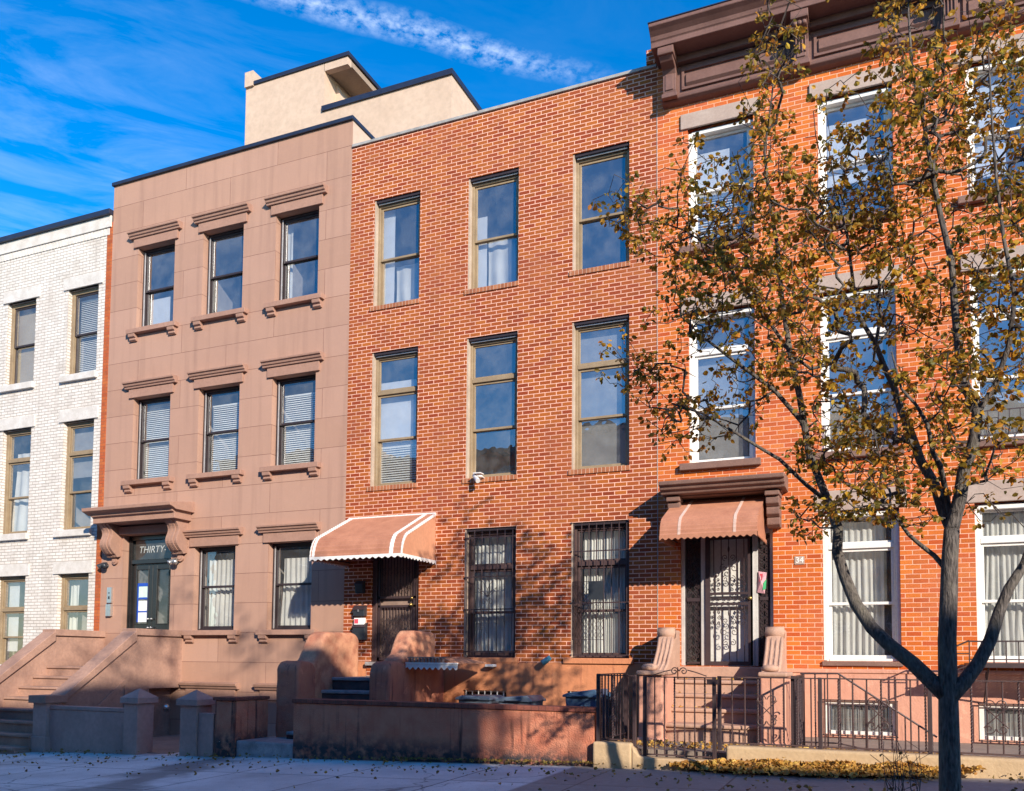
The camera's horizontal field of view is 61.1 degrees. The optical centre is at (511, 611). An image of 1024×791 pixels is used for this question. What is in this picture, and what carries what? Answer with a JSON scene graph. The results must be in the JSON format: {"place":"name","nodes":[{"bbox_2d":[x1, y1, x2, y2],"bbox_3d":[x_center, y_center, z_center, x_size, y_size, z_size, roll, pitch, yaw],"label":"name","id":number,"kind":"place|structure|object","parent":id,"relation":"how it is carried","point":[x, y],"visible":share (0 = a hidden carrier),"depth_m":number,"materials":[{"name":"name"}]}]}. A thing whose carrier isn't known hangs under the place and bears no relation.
{"place":"outdoors","nodes":[
{"label":"outdoors","id":0,"kind":"place"},
{"bbox_2d":[0,0,723,236],"label":"sky","id":1,"kind":"structure","parent":0,"point":[95,94],"materials":[{"name":"blue"}]},
{"bbox_2d":[0,752,1023,790],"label":"sidewalk","id":2,"kind":"structure","parent":0,"point":[54,773],"depth_m":10.18,"materials":[{"name":"concrete"}]},
{"bbox_2d":[0,208,113,664],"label":"row house","id":3,"kind":"structure","parent":2,"relation":"on","point":[55,288],"depth_m":19.33,"materials":[{"name":"white brick"}]},
{"bbox_2d":[0,563,29,664],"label":"window","id":4,"kind":"structure","parent":3,"relation":"in","point":[13,570],"depth_m":19.73,"materials":[{"name":"clear glass"}]},
{"bbox_2d":[0,414,35,540],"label":"window","id":5,"kind":"structure","parent":3,"relation":"in","point":[20,510],"depth_m":19.91,"materials":[{"name":"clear glass"}]},
{"bbox_2d":[0,285,40,392],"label":"window","id":6,"kind":"structure","parent":3,"relation":"in","point":[21,356],"depth_m":20.07,"materials":[{"name":"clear glass"}]},
{"bbox_2d":[53,560,93,629],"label":"window","id":7,"kind":"structure","parent":3,"relation":"in","point":[70,568],"depth_m":18.95,"materials":[{"name":"clear glass"}]},
{"bbox_2d":[53,405,98,537],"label":"window","id":8,"kind":"structure","parent":3,"relation":"in","point":[80,435],"depth_m":19.11,"materials":[{"name":"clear glass"}]},
{"bbox_2d":[59,270,103,382],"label":"window","id":9,"kind":"structure","parent":3,"relation":"in","point":[94,278],"depth_m":19.28,"materials":[{"name":"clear glass"}]},
{"bbox_2d":[49,705,123,753],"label":"garden wall","id":10,"kind":"structure","parent":2,"relation":"on","point":[73,729],"depth_m":14.29,"materials":[{"name":"concrete"}]},
{"bbox_2d":[120,688,157,754],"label":"gate pier","id":11,"kind":"structure","parent":2,"relation":"on","point":[138,718],"depth_m":13.84,"materials":[{"name":"brown stone"}]},
{"bbox_2d":[176,690,215,755],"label":"gate pier","id":12,"kind":"structure","parent":2,"relation":"on","point":[194,704],"depth_m":13.35,"materials":[{"name":"brown stone"}]},
{"bbox_2d":[198,712,214,755],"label":"garden wall","id":13,"kind":"structure","parent":2,"relation":"on","point":[206,730],"depth_m":13.24,"materials":[{"name":"concrete"}]},
{"bbox_2d":[0,51,482,753],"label":"row house","id":14,"kind":"structure","parent":2,"relation":"on","point":[226,447],"depth_m":17.39,"materials":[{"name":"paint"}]},
{"bbox_2d":[97,562,108,568],"bbox_3d":[-8.621,-0.972,18.289,0.258,0.155,0.192,-1,-3,23],"label":"wall lamp","id":15,"kind":"object","parent":14,"relation":"attached to","point":[104,565],"visible":1,"depth_m":18.24,"materials":[{"name":"plastic"}]},
{"bbox_2d":[105,587,112,615],"bbox_3d":[-8.474,-0.208,18.247,0.140,0.610,0.070,-1,-3,23],"label":"intercom","id":16,"kind":"object","parent":14,"relation":"attached to","point":[109,610],"visible":1,"depth_m":18.23,"materials":[{"name":"metal"}]},
{"bbox_2d":[126,534,170,629],"bbox_3d":[-7.503,-0.225,18.053,1.316,2.758,0.145,-1,-3,23],"label":"door","id":17,"kind":"structure","parent":14,"relation":"in","point":[137,611],"depth_m":18.16,"materials":[{"name":"black paint"}]},
{"bbox_2d":[120,374,177,492],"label":"window","id":18,"kind":"structure","parent":14,"relation":"in","point":[159,385],"depth_m":18.31,"materials":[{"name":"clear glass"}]},
{"bbox_2d":[126,219,182,342],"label":"window","id":19,"kind":"structure","parent":14,"relation":"in","point":[166,231],"depth_m":18.39,"materials":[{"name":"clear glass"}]},
{"bbox_2d":[163,704,169,711],"bbox_3d":[-6.724,1.867,16.881,0.137,0.149,0.250,2,-3,-19],"label":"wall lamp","id":20,"kind":"object","parent":14,"relation":"attached to","point":[166,707],"visible":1,"depth_m":16.79,"materials":[{"name":"glass"}]},
{"bbox_2d":[167,558,178,564],"bbox_3d":[-6.837,-1.010,17.527,0.258,0.155,0.192,-1,-3,23],"label":"wall lamp","id":21,"kind":"object","parent":14,"relation":"attached to","point":[174,561],"visible":1,"depth_m":17.47,"materials":[{"name":"plastic"}]},
{"bbox_2d":[181,527,243,642],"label":"window","id":22,"kind":"structure","parent":14,"relation":"in","point":[221,586],"depth_m":17.48,"materials":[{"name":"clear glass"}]},
{"bbox_2d":[186,363,247,486],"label":"window","id":23,"kind":"structure","parent":14,"relation":"in","point":[230,374],"depth_m":17.58,"materials":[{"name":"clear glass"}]},
{"bbox_2d":[190,202,251,330],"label":"window","id":24,"kind":"structure","parent":14,"relation":"in","point":[236,214],"depth_m":17.63,"materials":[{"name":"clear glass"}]},
{"bbox_2d":[255,522,320,642],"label":"window","id":25,"kind":"structure","parent":14,"relation":"in","point":[296,602],"depth_m":16.75,"materials":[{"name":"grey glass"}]},
{"bbox_2d":[259,351,323,480],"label":"window","id":26,"kind":"structure","parent":14,"relation":"in","point":[305,362],"depth_m":16.86,"materials":[{"name":"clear glass"}]},
{"bbox_2d":[263,183,327,316],"bbox_3d":[-4.143,-6.973,16.951,1.400,2.384,0.539,-1,-3,23],"label":"window","id":27,"kind":"structure","parent":14,"relation":"in","point":[310,196],"depth_m":16.94,"materials":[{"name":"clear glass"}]},
{"bbox_2d":[213,696,269,756],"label":"garden wall","id":28,"kind":"structure","parent":2,"relation":"on","point":[241,718],"depth_m":13.17,"materials":[{"name":"brown"}]},
{"bbox_2d":[236,736,292,757],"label":"entry slab","id":29,"kind":"structure","parent":2,"relation":"on","point":[271,746],"depth_m":12.89,"materials":[{"name":"grey concrete"}]},
{"bbox_2d":[292,698,595,765],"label":"garden wall","id":30,"kind":"structure","parent":2,"relation":"on","point":[339,729],"depth_m":11.68,"materials":[{"name":"brown concrete"}]},
{"bbox_2d":[276,63,656,740],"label":"row house","id":31,"kind":"structure","parent":2,"relation":"on","point":[500,287],"depth_m":14.96,"materials":[{"name":"brown brick"}]},
{"bbox_2d":[352,618,367,639],"bbox_3d":[-2.763,0.314,15.739,0.276,0.400,0.121,-1,-3,23],"label":"mailbox","id":32,"kind":"object","parent":31,"relation":"attached to","point":[360,627],"visible":0.92,"depth_m":15.70,"materials":[{"name":"plastic"}]},
{"bbox_2d":[352,605,367,616],"bbox_3d":[-2.769,-0.017,15.760,0.256,0.202,0.123,-1,-3,23],"label":"mailbox","id":33,"kind":"object","parent":31,"relation":"attached to","point":[359,610],"visible":1,"depth_m":15.72,"materials":[{"name":"metal"}]},
{"bbox_2d":[354,581,365,593],"bbox_3d":[-2.770,-0.451,15.787,0.186,0.232,0.121,-1,-3,23],"label":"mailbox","id":34,"kind":"object","parent":31,"relation":"attached to","point":[359,587],"visible":1,"depth_m":15.75,"materials":[{"name":"metal"}]},
{"bbox_2d":[309,512,435,567],"bbox_3d":[-2.411,-1.308,15.108,1.834,0.925,1.196,-1,-3,23],"label":"door awning","id":35,"kind":"object","parent":31,"relation":"attached to","point":[411,536],"depth_m":14.82,"materials":[{"name":"fabric"}]},
{"bbox_2d":[366,347,417,491],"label":"window","id":36,"kind":"structure","parent":31,"relation":"in","point":[394,404],"depth_m":16.02,"materials":[{"name":"blue glass"}]},
{"bbox_2d":[370,191,419,311],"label":"window","id":37,"kind":"structure","parent":31,"relation":"in","point":[385,210],"depth_m":16.23,"materials":[{"name":"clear glass"}]},
{"bbox_2d":[371,556,418,661],"bbox_3d":[-2.083,-0.227,15.631,0.986,2.260,0.190,-1,-3,23],"label":"door","id":38,"kind":"structure","parent":31,"relation":"in","point":[395,597],"depth_m":15.70,"materials":[{"name":"brown paint"}]},
{"bbox_2d":[405,657,486,669],"bbox_3d":[-1.061,0.842,14.127,0.920,0.205,1.090,-1,-3,23],"label":"basement awning","id":39,"kind":"object","parent":31,"relation":"attached to","point":[432,663],"visible":1,"depth_m":13.69,"materials":[{"name":"white metal"}]},
{"bbox_2d":[472,472,483,482],"bbox_3d":[-0.615,-2.291,14.915,0.227,0.191,0.238,-1,-3,23],"label":"security camera","id":40,"kind":"object","parent":31,"relation":"attached to","point":[475,475],"visible":1,"depth_m":14.85,"materials":[{"name":"white plastic"}]},
{"bbox_2d":[465,690,505,696],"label":"basement window","id":41,"kind":"structure","parent":31,"relation":"in","point":[467,692],"depth_m":14.85,"materials":[{"name":"white paint"}]},
{"bbox_2d":[463,528,515,655],"bbox_3d":[-0.368,-0.327,14.851,0.956,2.160,0.144,-1,-3,23],"label":"window guard","id":42,"kind":"object","parent":31,"relation":"attached to","point":[488,594],"visible":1,"depth_m":14.79,"materials":[{"name":"paint"}]},
{"bbox_2d":[464,526,515,657],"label":"window","id":43,"kind":"structure","parent":31,"relation":"in","point":[469,551],"depth_m":15.12,"materials":[{"name":"brown paint"}]},
{"bbox_2d":[462,331,517,483],"bbox_3d":[-0.332,-3.524,15.115,1.050,2.584,0.267,-1,-3,23],"label":"window","id":44,"kind":"structure","parent":31,"relation":"in","point":[473,344],"depth_m":15.21,"materials":[{"name":"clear glass"}]},
{"bbox_2d":[485,664,495,668],"bbox_3d":[-0.356,0.926,14.654,0.160,0.075,0.160,-1,-3,23],"label":"flood light","id":45,"kind":"object","parent":31,"relation":"attached to","point":[491,666],"visible":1,"depth_m":14.60,"materials":[{"name":"white plastic"}]},
{"bbox_2d":[464,168,518,294],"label":"window","id":46,"kind":"structure","parent":31,"relation":"in","point":[503,273],"depth_m":15.44,"materials":[{"name":"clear glass"}]},
{"bbox_2d":[540,656,551,665],"bbox_3d":[0.548,0.804,14.237,0.188,0.175,0.175,2,-3,-22],"label":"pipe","id":47,"kind":"object","parent":31,"relation":"attached to","point":[545,660],"visible":1,"depth_m":14.18,"materials":[{"name":"plastic"}]},
{"bbox_2d":[568,691,613,715],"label":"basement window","id":48,"kind":"structure","parent":31,"relation":"in","point":[568,691],"depth_m":14.04,"materials":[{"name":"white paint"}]},
{"bbox_2d":[568,314,629,474],"bbox_3d":[1.481,-3.552,14.359,1.060,2.584,0.301,-1,-3,23],"label":"window","id":49,"kind":"structure","parent":31,"relation":"in","point":[600,413],"depth_m":14.47,"materials":[{"name":"blue glass"}]},
{"bbox_2d":[570,519,628,656],"bbox_3d":[1.434,-0.371,14.094,0.986,2.212,0.120,-1,-3,23],"label":"window guard","id":50,"kind":"object","parent":31,"relation":"attached to","point":[595,590],"visible":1,"depth_m":14.09,"materials":[{"name":"paint"}]},
{"bbox_2d":[571,521,628,657],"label":"window","id":51,"kind":"structure","parent":31,"relation":"in","point":[607,525],"depth_m":14.32,"materials":[{"name":"brown paint"}]},
{"bbox_2d":[569,142,630,276],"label":"window","id":52,"kind":"structure","parent":31,"relation":"in","point":[581,160],"depth_m":14.60,"materials":[{"name":"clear glass"}]},
{"bbox_2d":[392,756,615,764],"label":"edge leaves","id":53,"kind":"object","parent":2,"relation":"on","point":[518,761],"visible":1,"depth_m":11.24,"materials":[{"name":"brown plant"}]},
{"bbox_2d":[0,748,1023,790],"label":"scattered leaves","id":54,"kind":"object","parent":2,"relation":"on","point":[613,770],"visible":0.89,"depth_m":10.57,"materials":[{"name":"brown plant"}]},
{"bbox_2d":[588,0,1023,790],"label":"street tree","id":55,"kind":"object","parent":2,"relation":"on","point":[946,686],"visible":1,"depth_m":6.91,"materials":[{"name":"brown plant"}]},
{"bbox_2d":[593,740,1023,778],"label":"kerb wall","id":56,"kind":"structure","parent":2,"relation":"on","point":[623,754],"depth_m":9.78,"materials":[{"name":"beige concrete"}]},
{"bbox_2d":[596,674,636,747],"bbox_3d":[1.294,1.226,10.748,0.509,0.889,0.044,-1,-3,23],"label":"iron fence","id":57,"kind":"object","parent":56,"relation":"on","point":[634,705],"visible":0.95,"depth_m":10.74,"materials":[{"name":"black metal"}]},
{"bbox_2d":[717,676,1023,756],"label":"iron fence","id":58,"kind":"object","parent":56,"relation":"on","point":[820,723],"visible":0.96,"depth_m":9.67,"materials":[{"name":"black metal"}]},
{"bbox_2d":[643,667,717,759],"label":"iron gate","id":59,"kind":"structure","parent":58,"relation":"attached to","point":[713,681],"depth_m":10.40,"materials":[{"name":"black metal"}]},
{"bbox_2d":[666,757,986,779],"bbox_3d":[3.290,1.694,9.453,3.376,0.217,0.637,-1,-3,23],"label":"leaf pile","id":60,"kind":"object","parent":2,"relation":"on","point":[836,768],"visible":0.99,"depth_m":9.47,"materials":[{"name":"yellow plant"}]},
{"bbox_2d":[870,730,931,790],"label":"shrub","id":61,"kind":"object","parent":2,"relation":"on","point":[894,774],"visible":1,"depth_m":7.16,"materials":[{"name":"brown plant"}]},
{"bbox_2d":[147,734,1023,758],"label":"areaway paving","id":62,"kind":"structure","parent":0,"point":[166,744],"depth_m":11.33,"materials":[{"name":"concrete"}]},
{"bbox_2d":[455,694,503,703],"bbox_3d":[-0.497,1.674,13.534,0.600,0.735,0.645,-1,-3,23],"label":"trash bin","id":63,"kind":"object","parent":62,"relation":"on","point":[481,698],"visible":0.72,"depth_m":13.33,"materials":[{"name":"grey plastic"}]},
{"bbox_2d":[495,695,545,704],"bbox_3d":[0.129,1.654,13.267,0.600,0.755,0.645,-1,-3,23],"label":"trash bin","id":64,"kind":"object","parent":62,"relation":"on","point":[531,700],"visible":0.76,"depth_m":13.05,"materials":[{"name":"grey plastic"}]},
{"bbox_2d":[562,689,610,740],"bbox_3d":[1.139,1.603,13.164,0.600,0.863,0.645,-1,-3,23],"label":"trash bin","id":65,"kind":"object","parent":62,"relation":"on","point":[584,698],"visible":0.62,"depth_m":12.96,"materials":[{"name":"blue plastic"}]},
{"bbox_2d":[618,739,962,754],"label":"yard leaves","id":66,"kind":"object","parent":62,"relation":"on","point":[660,742],"visible":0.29,"depth_m":10.91,"materials":[{"name":"plant"}]},
{"bbox_2d":[791,674,804,747],"bbox_3d":[3.508,1.249,10.615,0.040,0.943,1.440,-1,-3,23],"label":"iron fence","id":67,"kind":"object","parent":62,"relation":"on","point":[793,714],"visible":0.67,"depth_m":10.31,"materials":[{"name":"black metal"}]},
{"bbox_2d":[636,0,1023,746],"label":"row house","id":68,"kind":"structure","parent":62,"relation":"on","point":[718,614],"depth_m":12.88,"materials":[{"name":"orange brick"}]},
{"bbox_2d":[659,496,766,547],"bbox_3d":[2.996,-1.396,12.900,1.414,0.741,1.006,-1,-3,23],"label":"awning","id":69,"kind":"object","parent":68,"relation":"attached to","point":[729,517],"depth_m":12.62,"materials":[{"name":"fabric"}]},
{"bbox_2d":[679,97,759,253],"bbox_3d":[3.306,-6.829,13.750,1.250,2.300,0.400,-1,-3,23],"label":"window","id":70,"kind":"structure","parent":68,"relation":"in","point":[722,113],"depth_m":13.82,"materials":[{"name":"white paint"}]},
{"bbox_2d":[679,286,760,471],"bbox_3d":[3.275,-3.590,13.558,1.250,2.770,0.374,-1,-3,23],"label":"window","id":71,"kind":"structure","parent":68,"relation":"in","point":[726,454],"depth_m":13.66,"materials":[{"name":"glass"}]},
{"bbox_2d":[689,210,751,243],"bbox_3d":[3.277,-6.034,13.614,1.000,0.356,0.012,-1,-3,23],"label":"window guard","id":72,"kind":"object","parent":68,"relation":"attached to","point":[724,224],"visible":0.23,"depth_m":13.63,"materials":[{"name":"paint"}]},
{"bbox_2d":[681,526,773,665],"bbox_3d":[3.303,-0.233,13.334,1.396,2.133,0.210,-1,-3,23],"label":"door","id":73,"kind":"structure","parent":68,"relation":"in","point":[729,599],"depth_m":13.36,"materials":[{"name":"black metal"}]},
{"bbox_2d":[757,571,766,593],"bbox_3d":[3.770,-0.442,13.086,0.140,0.340,0.062,-1,-3,23],"label":"leaflet","id":74,"kind":"object","parent":68,"relation":"attached to","point":[761,587],"visible":1,"depth_m":13.08,"materials":[{"name":"pink paper"}]},
{"bbox_2d":[795,556,804,564],"bbox_3d":[4.264,-0.762,12.852,0.140,0.120,0.015,-1,-3,23],"label":"number plaque","id":75,"kind":"object","parent":68,"relation":"attached to","point":[799,559],"visible":1,"depth_m":12.85,"materials":[{"name":"stone"}]},
{"bbox_2d":[819,184,887,220],"bbox_3d":[5.088,-6.062,12.839,1.020,0.356,0.012,-1,-3,23],"label":"window guard","id":76,"kind":"object","parent":68,"relation":"attached to","point":[850,199],"visible":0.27,"depth_m":12.87,"materials":[{"name":"paint"}]},
{"bbox_2d":[809,63,898,231],"bbox_3d":[5.112,-6.858,12.964,1.270,2.300,0.374,-1,-3,23],"label":"window","id":77,"kind":"structure","parent":68,"relation":"in","point":[868,97],"depth_m":13.06,"materials":[{"name":"white paint"}]},
{"bbox_2d":[812,264,904,460],"bbox_3d":[5.086,-3.619,12.784,1.270,2.770,0.374,-1,-3,23],"label":"window","id":78,"kind":"structure","parent":68,"relation":"in","point":[830,280],"depth_m":12.80,"materials":[{"name":"white paint"}]},
{"bbox_2d":[822,419,896,448],"bbox_3d":[5.060,-2.588,12.646,1.020,0.356,0.012,-1,-3,23],"label":"window guard","id":79,"kind":"object","parent":68,"relation":"attached to","point":[851,423],"visible":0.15,"depth_m":12.72,"materials":[{"name":"paint"}]},
{"bbox_2d":[814,487,906,666],"bbox_3d":[5.101,-0.490,12.664,1.240,2.570,0.406,-1,-3,23],"label":"window","id":80,"kind":"structure","parent":68,"relation":"in","point":[846,642],"depth_m":12.76,"materials":[{"name":"white paint"}]},
{"bbox_2d":[822,699,898,737],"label":"basement window","id":81,"kind":"structure","parent":68,"relation":"in","point":[846,705],"depth_m":12.49,"materials":[{"name":"white paint"}]},
{"bbox_2d":[956,33,1023,206],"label":"window","id":82,"kind":"structure","parent":68,"relation":"in","point":[961,200],"depth_m":12.36,"materials":[{"name":"white paint"}]},
{"bbox_2d":[957,640,1023,702],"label":"iron railing","id":83,"kind":"object","parent":68,"relation":"attached to","point":[1003,665],"visible":0.61,"depth_m":11.13,"materials":[{"name":"black metal"}]},
{"bbox_2d":[960,245,1023,447],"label":"window","id":84,"kind":"structure","parent":68,"relation":"in","point":[1019,249],"depth_m":12.12,"materials":[{"name":"white paint"}]},
{"bbox_2d":[966,478,1023,662],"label":"window","id":85,"kind":"structure","parent":68,"relation":"in","point":[999,547],"depth_m":12.03,"materials":[{"name":"white paint"}]},
{"bbox_2d":[968,160,1023,193],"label":"window guard","id":86,"kind":"object","parent":68,"relation":"attached to","point":[992,172],"visible":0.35,"depth_m":12.16,"materials":[{"name":"paint"}]},
{"bbox_2d":[978,703,1023,742],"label":"basement window","id":87,"kind":"structure","parent":68,"relation":"in","point":[1011,713],"depth_m":11.78,"materials":[{"name":"white paint"}]},
{"bbox_2d":[981,407,1023,435],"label":"window guard","id":88,"kind":"object","parent":68,"relation":"attached to","point":[998,418],"visible":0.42,"depth_m":11.90,"materials":[{"name":"paint"}]},
{"bbox_2d":[800,673,937,751],"bbox_3d":[4.317,1.231,10.542,1.536,0.965,0.026,-1,-3,23],"label":"stair rail","id":89,"kind":"object","parent":62,"relation":"on","point":[889,706],"visible":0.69,"depth_m":10.63,"materials":[{"name":"black metal"}]},
{"bbox_2d":[672,677,756,708],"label":"step leaves","id":90,"kind":"object","parent":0,"point":[706,692],"visible":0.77,"depth_m":12.24,"materials":[{"name":"yellow plant"}]},
{"bbox_2d":[831,705,986,734],"bbox_3d":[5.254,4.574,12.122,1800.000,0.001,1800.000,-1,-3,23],"label":"window frame","id":91,"kind":"structure","parent":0,"point":[890,719],"depth_m":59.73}
]}

